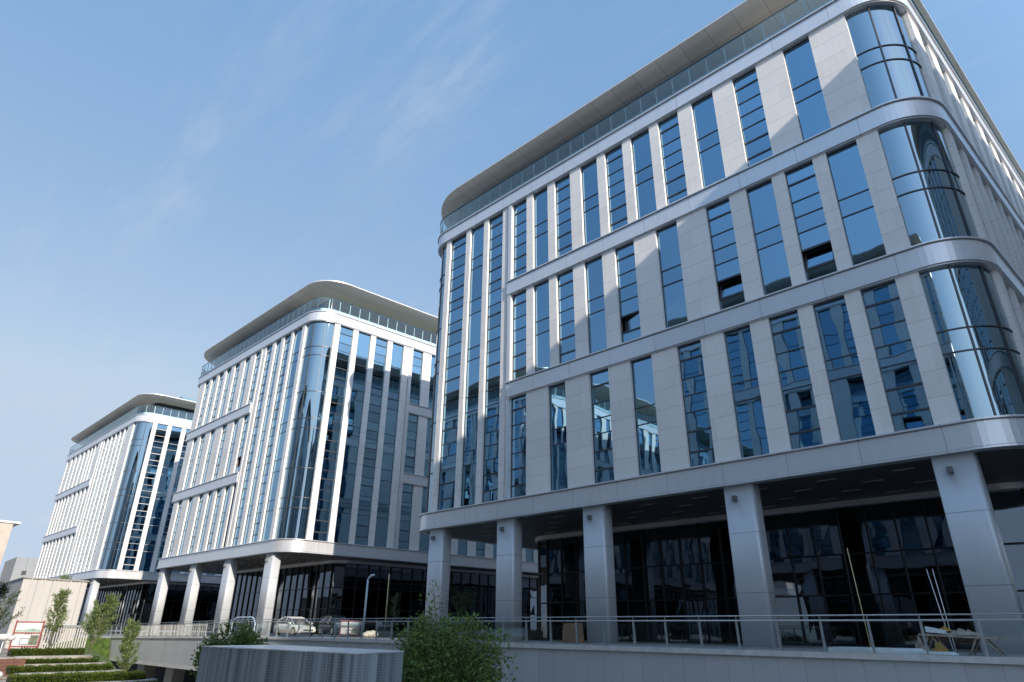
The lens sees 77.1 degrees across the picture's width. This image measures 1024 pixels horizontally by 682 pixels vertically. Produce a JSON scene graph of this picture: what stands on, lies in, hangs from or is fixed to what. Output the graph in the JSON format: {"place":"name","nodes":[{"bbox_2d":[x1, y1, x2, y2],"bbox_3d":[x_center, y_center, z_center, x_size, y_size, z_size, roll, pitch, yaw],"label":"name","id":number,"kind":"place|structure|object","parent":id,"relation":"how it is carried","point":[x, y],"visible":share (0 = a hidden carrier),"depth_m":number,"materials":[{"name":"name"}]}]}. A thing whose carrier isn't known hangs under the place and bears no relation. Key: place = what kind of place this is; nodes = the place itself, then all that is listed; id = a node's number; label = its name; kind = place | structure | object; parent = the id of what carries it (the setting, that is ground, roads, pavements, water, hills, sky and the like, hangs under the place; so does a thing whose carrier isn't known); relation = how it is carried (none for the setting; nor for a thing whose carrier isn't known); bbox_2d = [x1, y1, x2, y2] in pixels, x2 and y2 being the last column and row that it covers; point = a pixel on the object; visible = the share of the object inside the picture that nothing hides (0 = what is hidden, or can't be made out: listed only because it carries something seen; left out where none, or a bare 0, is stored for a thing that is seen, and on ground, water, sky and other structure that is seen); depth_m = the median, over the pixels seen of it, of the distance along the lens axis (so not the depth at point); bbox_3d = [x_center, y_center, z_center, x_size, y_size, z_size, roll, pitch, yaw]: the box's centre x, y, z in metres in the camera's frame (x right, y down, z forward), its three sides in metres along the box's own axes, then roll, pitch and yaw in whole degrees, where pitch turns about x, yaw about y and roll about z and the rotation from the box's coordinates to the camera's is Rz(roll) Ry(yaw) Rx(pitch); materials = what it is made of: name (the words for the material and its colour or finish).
{"place":"outdoors","nodes":[
{"label":"outdoors","id":0,"kind":"place"},
{"bbox_2d":[0,648,92,681],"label":"terrace","id":1,"kind":"structure","parent":0,"point":[3,653],"depth_m":48.02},
{"bbox_2d":[0,580,24,628],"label":"young tree","id":2,"kind":"object","parent":1,"relation":"on","point":[3,588],"visible":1,"depth_m":56.19,"materials":[{"name":"green plant"}]},
{"bbox_2d":[0,659,25,679],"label":"steps","id":3,"kind":"structure","parent":1,"relation":"on","point":[4,663],"depth_m":39.17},
{"bbox_2d":[7,620,44,651],"bbox_3d":[-41.374,25.137,54.734,2.065,2.415,0.115,13,-27,-25],"label":"info board","id":4,"kind":"object","parent":1,"relation":"on","point":[23,630],"visible":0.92,"depth_m":54.76,"materials":[{"name":"white paint"}]},
{"bbox_2d":[0,577,88,648],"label":"pavilion","id":5,"kind":"structure","parent":1,"relation":"on","point":[36,601],"depth_m":65.87,"materials":[{"name":"concrete"}]},
{"bbox_2d":[7,647,84,656],"bbox_3d":[-35.044,23.451,48.395,1.493,0.677,4.845,-21,-32,40],"label":"hedge","id":6,"kind":"object","parent":1,"relation":"on","point":[26,651],"visible":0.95,"depth_m":47.91,"materials":[{"name":"green plant"}]},
{"bbox_2d":[13,655,90,658],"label":"kerb","id":7,"kind":"structure","parent":1,"relation":"on","point":[46,657],"depth_m":46.76,"materials":[{"name":"concrete"}]},
{"bbox_2d":[8,657,98,663],"bbox_3d":[-30.810,21.515,43.085,1.584,0.557,5.224,-21,-32,40],"label":"hedge","id":8,"kind":"object","parent":1,"relation":"on","point":[59,660],"visible":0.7,"depth_m":43.08,"materials":[{"name":"green plant"}]},
{"bbox_2d":[21,625,88,648],"bbox_3d":[-41.066,26.745,57.874,0.249,2.070,5.149,-18,-30,35],"label":"slat fence","id":9,"kind":"object","parent":1,"relation":"on","point":[72,627],"visible":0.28,"depth_m":58.38,"materials":[{"name":"grey metal"}]},
{"bbox_2d":[44,587,71,645],"bbox_3d":[-39.977,24.185,56.528,1.935,4.754,2.000,-21,-32,40],"label":"young tree","id":10,"kind":"object","parent":1,"relation":"on","point":[58,611],"visible":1,"depth_m":56.62,"materials":[{"name":"green plant"}]},
{"bbox_2d":[6,663,113,673],"bbox_3d":[-26.575,19.319,37.836,1.530,0.586,5.340,-21,-32,40],"label":"hedge","id":11,"kind":"object","parent":1,"relation":"on","point":[11,669],"visible":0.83,"depth_m":37.42,"materials":[{"name":"green plant"}]},
{"bbox_2d":[6,670,146,681],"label":"hedge","id":12,"kind":"object","parent":1,"relation":"on","point":[98,676],"visible":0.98,"depth_m":31.87,"materials":[{"name":"green plant"}]},
{"bbox_2d":[78,593,121,654],"bbox_3d":[-34.308,23.250,52.927,2.809,4.819,2.799,-21,-32,40],"label":"young tree","id":13,"kind":"object","parent":1,"relation":"on","point":[97,614],"visible":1,"depth_m":52.92,"materials":[{"name":"green plant"}]},
{"bbox_2d":[46,638,115,669],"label":"grass bank","id":14,"kind":"structure","parent":0,"point":[100,649],"depth_m":66.13,"materials":[{"name":"plant"}]},
{"bbox_2d":[79,629,233,677],"bbox_3d":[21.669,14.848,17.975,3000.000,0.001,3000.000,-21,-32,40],"label":"ground","id":15,"kind":"structure","parent":0,"point":[132,668],"depth_m":115.39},
{"bbox_2d":[0,520,20,563],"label":"apartment tower","id":16,"kind":"structure","parent":15,"relation":"on","point":[5,528],"depth_m":197.94,"materials":[{"name":"white paint"}]},
{"bbox_2d":[0,557,78,637],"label":"office slab","id":17,"kind":"structure","parent":15,"relation":"on","point":[16,568],"depth_m":169.28,"materials":[{"name":"grey"}]},
{"bbox_2d":[115,617,143,670],"bbox_3d":[-26.625,21.460,44.700,1.516,4.260,1.729,-21,-32,40],"label":"young tree","id":18,"kind":"object","parent":15,"relation":"on","point":[127,643],"visible":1,"depth_m":44.67,"materials":[{"name":"green plant"}]},
{"bbox_2d":[137,664,155,678],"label":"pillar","id":19,"kind":"structure","parent":15,"relation":"on","point":[149,670],"depth_m":64.71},
{"bbox_2d":[163,667,184,681],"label":"pillar","id":20,"kind":"structure","parent":15,"relation":"on","point":[174,675],"depth_m":59.79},
{"bbox_2d":[155,666,196,681],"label":"basement wall","id":21,"kind":"structure","parent":15,"relation":"on","point":[159,673],"depth_m":74.47,"materials":[{"name":"grey"}]},
{"bbox_2d":[187,619,269,678],"bbox_3d":[-11.083,12.956,25.387,4.075,3.715,3.139,-21,-32,40],"label":"bush","id":22,"kind":"object","parent":15,"relation":"on","point":[246,637],"visible":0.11,"depth_m":25.45,"materials":[{"name":"green plant"}]},
{"bbox_2d":[196,645,403,681],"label":"vent box","id":23,"kind":"object","parent":15,"relation":"on","point":[259,663],"visible":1,"depth_m":12.86,"materials":[{"name":"metal"}]},
{"bbox_2d":[388,580,518,681],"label":"bush","id":24,"kind":"object","parent":15,"relation":"on","point":[438,658],"visible":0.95,"depth_m":13.45,"materials":[{"name":"green plant"}]},
{"bbox_2d":[339,619,359,636],"bbox_3d":[-13.166,23.302,52.060,1.562,1.312,0.100,5,-25,-10],"label":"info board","id":25,"kind":"object","parent":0,"point":[353,631],"visible":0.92,"depth_m":52.03,"materials":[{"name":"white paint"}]},
{"bbox_2d":[0,0,1023,575],"label":"sky","id":26,"kind":"structure","parent":0,"point":[173,172],"materials":[{"name":"blue"}]},
{"bbox_2d":[75,631,1023,657],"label":"pavement","id":27,"kind":"structure","parent":0,"point":[820,648],"depth_m":33.10,"materials":[{"name":"concrete"}]},
{"bbox_2d":[33,393,221,631],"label":"office building","id":28,"kind":"structure","parent":27,"relation":"on","point":[108,527],"depth_m":109.94,"materials":[{"name":"grey"}]},
{"bbox_2d":[69,439,106,573],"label":"window","id":29,"kind":"structure","parent":28,"relation":"in","point":[106,439],"depth_m":115.69,"materials":[{"name":"blue"}]},
{"bbox_2d":[73,437,110,572],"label":"window","id":30,"kind":"structure","parent":28,"relation":"in","point":[110,437],"depth_m":114.36,"materials":[{"name":"blue"}]},
{"bbox_2d":[76,435,114,572],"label":"window","id":31,"kind":"structure","parent":28,"relation":"in","point":[114,435],"depth_m":112.75,"materials":[{"name":"blue"}]},
{"bbox_2d":[81,432,119,571],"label":"window","id":32,"kind":"structure","parent":28,"relation":"in","point":[119,432],"depth_m":111.23,"materials":[{"name":"blue"}]},
{"bbox_2d":[85,430,123,570],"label":"window","id":33,"kind":"structure","parent":28,"relation":"in","point":[122,430],"depth_m":109.70,"materials":[{"name":"blue"}]},
{"bbox_2d":[89,427,127,569],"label":"window","id":34,"kind":"structure","parent":28,"relation":"in","point":[127,427],"depth_m":108.27,"materials":[{"name":"blue"}]},
{"bbox_2d":[122,424,167,570],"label":"window","id":35,"kind":"structure","parent":28,"relation":"in","point":[151,471],"depth_m":106.37,"materials":[{"name":"blue"}]},
{"bbox_2d":[138,426,181,571],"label":"window","id":36,"kind":"structure","parent":28,"relation":"in","point":[156,516],"depth_m":107.80,"materials":[{"name":"blue"}]},
{"bbox_2d":[154,429,189,571],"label":"window","id":37,"kind":"structure","parent":28,"relation":"in","point":[160,553],"depth_m":108.68,"materials":[{"name":"blue"}]},
{"bbox_2d":[273,616,315,635],"bbox_3d":[-18.662,24.510,55.207,4.615,1.490,2.241,-21,-32,40],"label":"parked car","id":38,"kind":"object","parent":27,"relation":"on","point":[293,628],"visible":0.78,"depth_m":54.49,"materials":[{"name":"white paint"}]},
{"bbox_2d":[317,615,353,635],"bbox_3d":[-16.492,26.640,60.183,2.341,1.740,4.765,18,-30,-34],"label":"parked car","id":39,"kind":"object","parent":27,"relation":"on","point":[328,626],"visible":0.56,"depth_m":59.81,"materials":[{"name":"black paint"}]},
{"bbox_2d":[147,280,537,635],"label":"office building","id":40,"kind":"structure","parent":27,"relation":"on","point":[302,487],"depth_m":73.98,"materials":[{"name":"grey"}]},
{"bbox_2d":[168,500,182,556],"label":"window","id":41,"kind":"structure","parent":40,"relation":"in","point":[180,505],"depth_m":83.53,"materials":[{"name":"blue"}]},
{"bbox_2d":[178,497,192,554],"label":"window","id":42,"kind":"structure","parent":40,"relation":"in","point":[191,499],"depth_m":81.36,"materials":[{"name":"blue"}]},
{"bbox_2d":[189,494,203,552],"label":"window","id":43,"kind":"structure","parent":40,"relation":"in","point":[202,496],"depth_m":79.26,"materials":[{"name":"blue"}]},
{"bbox_2d":[198,491,212,551],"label":"window","id":44,"kind":"structure","parent":40,"relation":"in","point":[211,493],"depth_m":77.52,"materials":[{"name":"blue"}]},
{"bbox_2d":[201,430,214,483],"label":"window","id":45,"kind":"structure","parent":40,"relation":"in","point":[213,432],"depth_m":83.11,"materials":[{"name":"blue"}]},
{"bbox_2d":[206,488,221,549],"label":"window","id":46,"kind":"structure","parent":40,"relation":"in","point":[219,490],"depth_m":75.93,"materials":[{"name":"blue"}]},
{"bbox_2d":[213,424,227,479],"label":"window","id":47,"kind":"structure","parent":40,"relation":"in","point":[225,427],"depth_m":80.84,"materials":[{"name":"blue"}]},
{"bbox_2d":[215,486,230,548],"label":"window","id":48,"kind":"structure","parent":40,"relation":"in","point":[222,520],"depth_m":74.42,"materials":[{"name":"blue"}]},
{"bbox_2d":[225,419,238,475],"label":"window","id":49,"kind":"structure","parent":40,"relation":"in","point":[237,421],"depth_m":78.71,"materials":[{"name":"blue"}]},
{"bbox_2d":[235,415,248,471],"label":"window","id":50,"kind":"structure","parent":40,"relation":"in","point":[246,417],"depth_m":77.10,"materials":[{"name":"blue"}]},
{"bbox_2d":[237,357,250,408],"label":"window","id":51,"kind":"structure","parent":40,"relation":"in","point":[248,360],"depth_m":82.28,"materials":[{"name":"blue"}]},
{"bbox_2d":[232,344,272,545],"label":"window","id":52,"kind":"structure","parent":40,"relation":"in","point":[243,495],"depth_m":74.59,"materials":[{"name":"blue"}]},
{"bbox_2d":[248,351,260,403],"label":"window","id":53,"kind":"structure","parent":40,"relation":"in","point":[259,353],"depth_m":80.45,"materials":[{"name":"blue"}]},
{"bbox_2d":[242,339,281,543],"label":"window","id":54,"kind":"structure","parent":40,"relation":"in","point":[250,507],"depth_m":73.11,"materials":[{"name":"blue"}]},
{"bbox_2d":[251,334,290,542],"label":"window","id":55,"kind":"structure","parent":40,"relation":"in","point":[287,342],"depth_m":71.68,"materials":[{"name":"blue"}]},
{"bbox_2d":[261,327,302,540],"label":"window","id":56,"kind":"structure","parent":40,"relation":"in","point":[297,339],"depth_m":70.11,"materials":[{"name":"blue"}]},
{"bbox_2d":[313,326,352,540],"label":"window","id":57,"kind":"structure","parent":40,"relation":"in","point":[323,511],"depth_m":69.56,"materials":[{"name":"blue"}]},
{"bbox_2d":[334,332,370,543],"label":"window","id":58,"kind":"structure","parent":40,"relation":"in","point":[342,528],"depth_m":71.02,"materials":[{"name":"blue"}]},
{"bbox_2d":[354,337,386,544],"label":"window","id":59,"kind":"structure","parent":40,"relation":"in","point":[370,450],"depth_m":72.43,"materials":[{"name":"blue"}]},
{"bbox_2d":[374,343,402,546],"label":"window","id":60,"kind":"structure","parent":40,"relation":"in","point":[381,529],"depth_m":73.86,"materials":[{"name":"blue"}]},
{"bbox_2d":[398,484,412,549],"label":"window","id":61,"kind":"structure","parent":40,"relation":"in","point":[406,505],"depth_m":72.65,"materials":[{"name":"blue"}]},
{"bbox_2d":[404,414,417,473],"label":"window","id":62,"kind":"structure","parent":40,"relation":"in","point":[409,465],"depth_m":76.13,"materials":[{"name":"blue"}]},
{"bbox_2d":[409,350,422,404],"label":"window","id":63,"kind":"structure","parent":40,"relation":"in","point":[417,355],"depth_m":79.61,"materials":[{"name":"blue"}]},
{"bbox_2d":[419,487,429,551],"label":"window","id":64,"kind":"structure","parent":40,"relation":"in","point":[424,539],"depth_m":73.57,"materials":[{"name":"blue"}]},
{"bbox_2d":[424,418,430,475],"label":"window","id":65,"kind":"structure","parent":40,"relation":"in","point":[428,433],"depth_m":77.61,"materials":[{"name":"blue"}]},
{"bbox_2d":[428,356,434,407],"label":"window","id":66,"kind":"structure","parent":40,"relation":"in","point":[433,357],"depth_m":81.02,"materials":[{"name":"blue"}]},
{"bbox_2d":[349,630,457,637],"bbox_3d":[-9.156,23.555,51.680,12.128,0.608,1.444,-18,-30,35],"label":"hedge","id":67,"kind":"object","parent":27,"relation":"on","point":[384,633],"visible":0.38,"depth_m":51.97,"materials":[{"name":"green plant"}]},
{"bbox_2d":[448,585,480,634],"bbox_3d":[-3.577,19.725,46.621,3.549,3.851,2.436,-21,-32,40],"label":"young tree","id":68,"kind":"object","parent":27,"relation":"on","point":[464,601],"visible":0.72,"depth_m":46.88,"materials":[{"name":"green plant"}]},
{"bbox_2d":[452,628,542,639],"bbox_3d":[-2.219,22.030,48.322,11.143,0.840,1.504,-21,-32,40],"label":"hedge","id":69,"kind":"object","parent":27,"relation":"on","point":[536,634],"visible":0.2,"depth_m":45.03,"materials":[{"name":"green plant"}]},
{"bbox_2d":[109,636,1023,681],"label":"deck wall","id":70,"kind":"structure","parent":27,"relation":"attached to","point":[557,663],"depth_m":24.33,"materials":[{"name":"concrete"}]},
{"bbox_2d":[105,613,1023,656],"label":"deck railing","id":71,"kind":"object","parent":70,"relation":"on","point":[778,634],"visible":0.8,"depth_m":25.73,"materials":[{"name":"grey metal"}]},
{"bbox_2d":[562,623,583,642],"bbox_3d":[3.388,15.987,35.189,1.611,1.000,0.595,-16,-29,32],"label":"cardboard sheet","id":72,"kind":"object","parent":27,"relation":"on","point":[569,634],"visible":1,"depth_m":35.18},
{"bbox_2d":[419,0,1023,653],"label":"office building","id":73,"kind":"structure","parent":27,"relation":"on","point":[731,312],"depth_m":36.68,"materials":[{"name":"grey"}]},
{"bbox_2d":[437,233,466,509],"bbox_3d":[-4.718,1.628,52.504,2.090,23.955,0.105,-21,-32,40],"label":"window","id":74,"kind":"structure","parent":73,"relation":"in","point":[446,491],"depth_m":51.94,"materials":[{"name":"blue"}]},
{"bbox_2d":[461,224,483,505],"bbox_3d":[-2.960,0.948,50.955,1.710,23.955,0.095,-21,-32,40],"label":"window","id":75,"kind":"structure","parent":73,"relation":"in","point":[468,487],"depth_m":50.36,"materials":[{"name":"blue"}]},
{"bbox_2d":[482,213,502,502],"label":"window","id":76,"kind":"structure","parent":73,"relation":"in","point":[489,489],"depth_m":48.89,"materials":[{"name":"blue"}]},
{"bbox_2d":[511,394,525,497],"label":"window","id":77,"kind":"structure","parent":73,"relation":"in","point":[518,437],"depth_m":44.34,"materials":[{"name":"blue"}]},
{"bbox_2d":[512,290,525,379],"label":"window","id":78,"kind":"structure","parent":73,"relation":"in","point":[519,300],"depth_m":47.81,"materials":[{"name":"blue"}]},
{"bbox_2d":[513,199,526,277],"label":"window","id":79,"kind":"structure","parent":73,"relation":"in","point":[520,210],"depth_m":51.36,"materials":[{"name":"blue"}]},
{"bbox_2d":[534,188,547,267],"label":"window","id":80,"kind":"structure","parent":73,"relation":"in","point":[540,198],"depth_m":49.90,"materials":[{"name":"blue"}]},
{"bbox_2d":[535,280,549,371],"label":"window","id":81,"kind":"structure","parent":73,"relation":"in","point":[542,329],"depth_m":46.37,"materials":[{"name":"blue"}]},
{"bbox_2d":[549,382,567,490],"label":"window","id":82,"kind":"structure","parent":73,"relation":"in","point":[557,400],"depth_m":42.08,"materials":[{"name":"blue"}]},
{"bbox_2d":[556,174,571,256],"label":"window","id":83,"kind":"structure","parent":73,"relation":"in","point":[563,204],"depth_m":48.42,"materials":[{"name":"blue"}]},
{"bbox_2d":[558,269,575,363],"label":"window","id":84,"kind":"structure","parent":73,"relation":"in","point":[567,352],"depth_m":44.93,"materials":[{"name":"blue"}]},
{"bbox_2d":[581,159,600,243],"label":"window","id":85,"kind":"structure","parent":73,"relation":"in","point":[591,215],"depth_m":46.80,"materials":[{"name":"blue"}]},
{"bbox_2d":[585,256,606,353],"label":"window","id":86,"kind":"structure","parent":73,"relation":"in","point":[594,270],"depth_m":43.29,"materials":[{"name":"blue"}]},
{"bbox_2d":[590,369,613,482],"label":"window","id":87,"kind":"structure","parent":73,"relation":"in","point":[600,395],"depth_m":39.82,"materials":[{"name":"blue"}]},
{"bbox_2d":[606,145,627,231],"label":"window","id":88,"kind":"structure","parent":73,"relation":"in","point":[614,158],"depth_m":45.34,"materials":[{"name":"blue"}]},
{"bbox_2d":[616,241,640,342],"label":"window","id":89,"kind":"structure","parent":73,"relation":"in","point":[625,256],"depth_m":41.70,"materials":[{"name":"blue"}]},
{"bbox_2d":[631,129,656,218],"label":"window","id":90,"kind":"structure","parent":73,"relation":"in","point":[641,149],"depth_m":43.90,"materials":[{"name":"blue"}]},
{"bbox_2d":[631,356,660,475],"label":"window","id":91,"kind":"structure","parent":73,"relation":"in","point":[642,372],"depth_m":37.78,"materials":[{"name":"blue"}]},
{"bbox_2d":[657,223,687,327],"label":"window","id":92,"kind":"structure","parent":73,"relation":"in","point":[675,311],"depth_m":39.59,"materials":[{"name":"blue"}]},
{"bbox_2d":[659,113,687,204],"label":"window","id":93,"kind":"structure","parent":73,"relation":"in","point":[671,148],"depth_m":42.46,"materials":[{"name":"blue"}]},
{"bbox_2d":[678,340,714,466],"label":"window","id":94,"kind":"structure","parent":73,"relation":"in","point":[697,416],"depth_m":35.68,"materials":[{"name":"blue"}]},
{"bbox_2d":[692,93,724,187],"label":"window","id":95,"kind":"structure","parent":73,"relation":"in","point":[706,128],"depth_m":40.82,"materials":[{"name":"blue"}]},
{"bbox_2d":[707,199,744,309],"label":"window","id":96,"kind":"structure","parent":73,"relation":"in","point":[722,235],"depth_m":37.36,"materials":[{"name":"blue"}]},
{"bbox_2d":[724,325,769,457],"bbox_3d":[12.384,2.615,33.854,1.550,7.155,0.095,-21,-32,40],"label":"window","id":97,"kind":"structure","parent":73,"relation":"in","point":[751,427],"depth_m":33.81,"materials":[{"name":"blue"}]},
{"bbox_2d":[733,68,772,166],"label":"window","id":98,"kind":"structure","parent":73,"relation":"in","point":[757,144],"depth_m":38.94,"materials":[{"name":"blue"}]},
{"bbox_2d":[747,180,791,294],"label":"window","id":99,"kind":"structure","parent":73,"relation":"in","point":[772,258],"depth_m":35.67,"materials":[{"name":"blue"}]},
{"bbox_2d":[769,311,822,448],"bbox_3d":[14.236,1.893,32.209,1.550,7.155,0.105,-21,-32,40],"label":"window","id":100,"kind":"structure","parent":73,"relation":"in","point":[803,424],"depth_m":32.16,"materials":[{"name":"blue"}]},
{"bbox_2d":[783,38,830,139],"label":"window","id":101,"kind":"structure","parent":73,"relation":"in","point":[813,118],"depth_m":36.88,"materials":[{"name":"blue"}]},
{"bbox_2d":[785,161,836,280],"bbox_3d":[16.040,-6.347,34.328,1.550,7.155,0.405,-21,-32,40],"label":"window","id":102,"kind":"structure","parent":73,"relation":"in","point":[809,216],"depth_m":34.25,"materials":[{"name":"blue"}]},
{"bbox_2d":[813,296,875,440],"bbox_3d":[15.886,1.256,30.755,1.550,7.155,0.095,-21,-32,40],"label":"window","id":103,"kind":"structure","parent":73,"relation":"in","point":[846,382],"depth_m":30.69,"materials":[{"name":"blue"}]},
{"bbox_2d":[827,142,885,264],"bbox_3d":[17.565,-7.021,32.795,1.550,7.155,0.095,-21,-32,40],"label":"window","id":104,"kind":"structure","parent":73,"relation":"in","point":[861,226],"depth_m":32.76,"materials":[{"name":"blue"}]},
{"bbox_2d":[861,280,933,431],"bbox_3d":[17.522,0.617,29.301,1.550,7.155,0.105,-21,-32,40],"label":"window","id":105,"kind":"structure","parent":73,"relation":"in","point":[907,400],"depth_m":29.23,"materials":[{"name":"blue"}]},
{"bbox_2d":[828,647,923,653],"bbox_3d":[12.034,10.203,21.186,2.650,0.140,1.300,-21,-32,40],"label":"foam board","id":106,"kind":"object","parent":27,"relation":"on","point":[861,649],"visible":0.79,"depth_m":20.84,"materials":[{"name":"plastic"}]},
{"bbox_2d":[896,651,958,654],"bbox_3d":[12.940,9.712,19.989,1.550,0.070,0.900,-21,-32,40],"label":"foam board","id":107,"kind":"object","parent":27,"relation":"on","point":[924,652],"visible":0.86,"depth_m":19.72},
{"bbox_2d":[918,633,1005,655],"bbox_3d":[14.925,10.069,21.311,2.276,0.636,0.800,-21,-32,40],"label":"trestle table","id":108,"kind":"object","parent":27,"relation":"on","point":[974,642],"visible":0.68,"depth_m":21.05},
{"bbox_2d":[938,628,988,635],"bbox_3d":[14.936,9.701,21.424,1.500,0.218,0.600,-21,-32,40],"label":"tarpaulin","id":109,"kind":"object","parent":108,"relation":"on","point":[958,631],"visible":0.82,"depth_m":21.27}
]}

